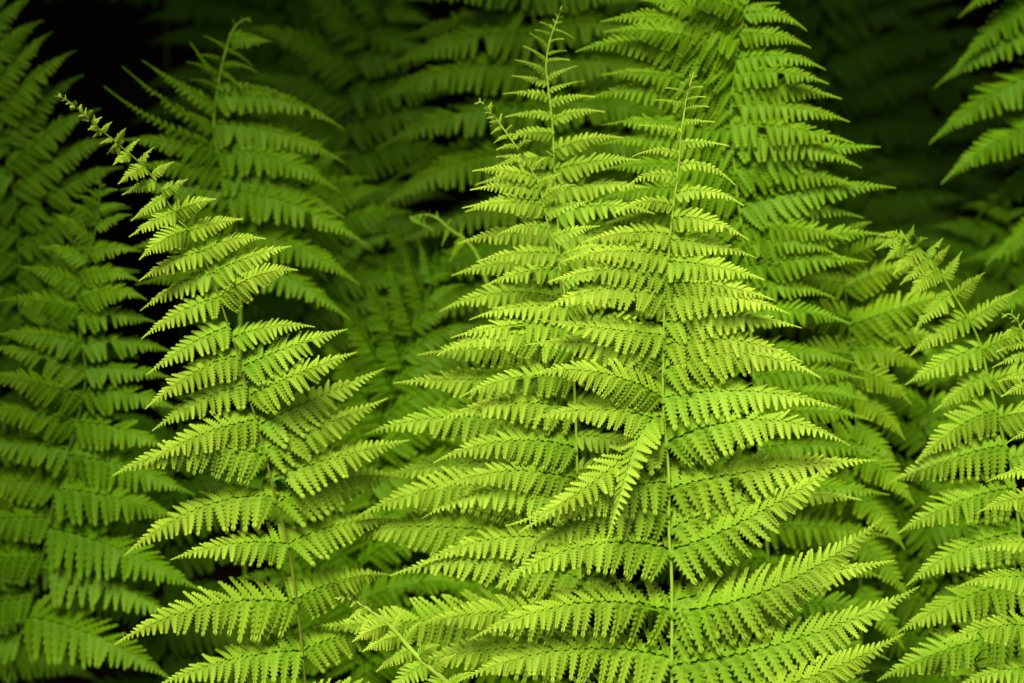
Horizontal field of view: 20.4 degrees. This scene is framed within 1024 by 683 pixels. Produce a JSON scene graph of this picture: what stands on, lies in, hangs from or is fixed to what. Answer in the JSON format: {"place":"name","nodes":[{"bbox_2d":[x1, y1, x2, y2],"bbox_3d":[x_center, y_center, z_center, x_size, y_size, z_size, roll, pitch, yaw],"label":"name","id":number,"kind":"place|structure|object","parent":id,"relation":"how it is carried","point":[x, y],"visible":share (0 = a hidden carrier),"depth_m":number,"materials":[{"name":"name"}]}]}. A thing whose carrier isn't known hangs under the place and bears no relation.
{"place":"outdoors","nodes":[
{"label":"outdoors","id":0,"kind":"place"},
{"bbox_2d":[0,0,1023,682],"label":"ground","id":1,"kind":"structure","parent":0,"point":[102,40],"depth_m":2.92,"materials":[{"name":"green plant"}]},
{"bbox_2d":[0,192,138,682],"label":"fern frond","id":2,"kind":"object","parent":1,"relation":"on","point":[23,663],"visible":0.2,"depth_m":1.62,"materials":[{"name":"green plant"}]},
{"bbox_2d":[0,0,139,682],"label":"fern frond","id":3,"kind":"object","parent":1,"relation":"on","point":[30,175],"visible":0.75,"depth_m":1.54,"materials":[{"name":"green plant"}]},
{"bbox_2d":[0,168,199,682],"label":"fern frond","id":4,"kind":"object","parent":1,"relation":"on","point":[66,418],"visible":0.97,"depth_m":1.43,"materials":[{"name":"green plant"}]},
{"bbox_2d":[43,384,280,682],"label":"fern frond","id":5,"kind":"object","parent":1,"relation":"on","point":[155,651],"visible":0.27,"depth_m":1.58,"materials":[{"name":"green plant"}]},
{"bbox_2d":[41,0,289,428],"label":"fern frond","id":6,"kind":"object","parent":1,"relation":"on","point":[176,2],"visible":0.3,"depth_m":2.09,"materials":[{"name":"green plant"}]},
{"bbox_2d":[54,93,409,682],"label":"fern frond","id":7,"kind":"object","parent":1,"relation":"on","point":[243,445],"visible":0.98,"depth_m":1.27,"materials":[{"name":"green plant"}]},
{"bbox_2d":[104,15,365,682],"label":"fern frond","id":8,"kind":"object","parent":1,"relation":"on","point":[227,172],"visible":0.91,"depth_m":1.47,"materials":[{"name":"green plant"}]},
{"bbox_2d":[131,0,436,483],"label":"fern frond","id":9,"kind":"object","parent":1,"relation":"on","point":[302,12],"visible":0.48,"depth_m":1.98,"materials":[{"name":"green plant"}]},
{"bbox_2d":[226,485,342,682],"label":"fern frond","id":10,"kind":"object","parent":1,"relation":"on","point":[276,578],"visible":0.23,"depth_m":1.50,"materials":[{"name":"green plant"}]},
{"bbox_2d":[170,123,419,680],"bbox_3d":[-0.113,0.100,1.588,0.145,0.438,0.091,0,20,0],"label":"fern frond","id":11,"kind":"object","parent":1,"relation":"on","point":[283,306],"visible":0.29,"depth_m":1.55,"materials":[{"name":"green plant"}]},
{"bbox_2d":[237,0,473,677],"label":"fern frond","id":12,"kind":"object","parent":1,"relation":"on","point":[359,162],"visible":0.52,"depth_m":1.65,"materials":[{"name":"green plant"}]},
{"bbox_2d":[261,240,490,682],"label":"fern frond","id":13,"kind":"object","parent":1,"relation":"on","point":[394,355],"visible":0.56,"depth_m":1.50,"materials":[{"name":"green plant"}]},
{"bbox_2d":[335,592,469,682],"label":"fern frond","id":14,"kind":"object","parent":1,"relation":"on","point":[384,627],"visible":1,"depth_m":1.23,"materials":[{"name":"green plant"}]},
{"bbox_2d":[309,217,546,674],"bbox_3d":[-0.043,0.124,1.624,0.141,0.389,0.085,0,20,0],"label":"fern frond","id":15,"kind":"object","parent":1,"relation":"on","point":[449,319],"visible":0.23,"depth_m":1.59,"materials":[{"name":"green plant"}]},
{"bbox_2d":[409,210,581,679],"bbox_3d":[-0.001,0.145,1.496,0.103,0.445,0.053,0,20,0],"label":"fern frond","id":16,"kind":"object","parent":1,"relation":"on","point":[418,218],"visible":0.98,"depth_m":1.43,"materials":[{"name":"green plant"}]},
{"bbox_2d":[385,412,615,682],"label":"fern frond","id":17,"kind":"object","parent":1,"relation":"on","point":[474,589],"visible":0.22,"depth_m":1.50,"materials":[{"name":"green plant"}]},
{"bbox_2d":[313,6,706,682],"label":"fern frond","id":18,"kind":"object","parent":1,"relation":"on","point":[431,486],"visible":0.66,"depth_m":1.32,"materials":[{"name":"green plant"}]},
{"bbox_2d":[371,0,689,678],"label":"fern frond","id":19,"kind":"object","parent":1,"relation":"on","point":[496,39],"visible":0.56,"depth_m":1.58,"materials":[{"name":"green plant"}]},
{"bbox_2d":[389,98,678,682],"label":"fern frond","id":20,"kind":"object","parent":1,"relation":"on","point":[564,580],"visible":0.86,"depth_m":1.28,"materials":[{"name":"green plant"}]},
{"bbox_2d":[535,0,745,634],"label":"fern frond","id":21,"kind":"object","parent":1,"relation":"on","point":[610,81],"visible":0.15,"depth_m":1.71,"materials":[{"name":"green plant"}]},
{"bbox_2d":[456,72,919,682],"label":"fern frond","id":22,"kind":"object","parent":1,"relation":"on","point":[716,614],"visible":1,"depth_m":1.25,"materials":[{"name":"green plant"}]},
{"bbox_2d":[575,0,899,682],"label":"fern frond","id":23,"kind":"object","parent":1,"relation":"on","point":[709,40],"visible":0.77,"depth_m":1.39,"materials":[{"name":"green plant"}]},
{"bbox_2d":[703,550,896,681],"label":"fern frond","id":24,"kind":"object","parent":1,"relation":"on","point":[873,663],"visible":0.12,"depth_m":1.48,"materials":[{"name":"green plant"}]},
{"bbox_2d":[680,0,998,471],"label":"fern frond","id":25,"kind":"object","parent":1,"relation":"on","point":[861,87],"visible":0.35,"depth_m":2.04,"materials":[{"name":"green plant"}]},
{"bbox_2d":[762,437,949,682],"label":"fern frond","id":26,"kind":"object","parent":1,"relation":"on","point":[845,516],"visible":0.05,"depth_m":1.56,"materials":[{"name":"green plant"}]},
{"bbox_2d":[764,222,948,682],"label":"fern frond","id":27,"kind":"object","parent":1,"relation":"on","point":[867,345],"visible":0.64,"depth_m":1.42,"materials":[{"name":"green plant"}]},
{"bbox_2d":[759,143,979,577],"bbox_3d":[0.235,0.031,1.915,0.162,0.322,0.084,0,20,0],"label":"fern frond","id":28,"kind":"object","parent":1,"relation":"on","point":[877,209],"visible":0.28,"depth_m":1.89,"materials":[{"name":"green plant"}]},
{"bbox_2d":[804,0,1023,457],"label":"fern frond","id":29,"kind":"object","parent":1,"relation":"on","point":[946,98],"visible":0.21,"depth_m":2.14,"materials":[{"name":"green plant"}]},
{"bbox_2d":[831,326,1009,682],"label":"fern frond","id":30,"kind":"object","parent":1,"relation":"on","point":[950,529],"visible":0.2,"depth_m":1.50,"materials":[{"name":"green plant"}]},
{"bbox_2d":[830,459,1023,682],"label":"fern frond","id":31,"kind":"object","parent":1,"relation":"on","point":[908,569],"visible":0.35,"depth_m":1.50,"materials":[{"name":"green plant"}]},
{"bbox_2d":[876,225,1023,682],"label":"fern frond","id":32,"kind":"object","parent":1,"relation":"on","point":[992,413],"visible":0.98,"depth_m":1.32,"materials":[{"name":"green plant"}]},
{"bbox_2d":[900,195,1023,681],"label":"fern frond","id":33,"kind":"object","parent":1,"relation":"on","point":[983,293],"visible":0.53,"depth_m":1.74,"materials":[{"name":"green plant"}]},
{"bbox_2d":[952,648,999,682],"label":"frond","id":34,"kind":"object","parent":1,"relation":"on","point":[962,671],"visible":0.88,"depth_m":1.26,"materials":[{"name":"green plant"}]},
{"bbox_2d":[929,0,1023,319],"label":"fern frond","id":35,"kind":"object","parent":1,"relation":"on","point":[1009,92],"visible":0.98,"depth_m":1.54,"materials":[{"name":"green plant"}]},
{"bbox_2d":[940,310,1023,682],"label":"fern frond","id":36,"kind":"object","parent":1,"relation":"on","point":[1015,580],"visible":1,"depth_m":1.23,"materials":[{"name":"green plant"}]}
]}

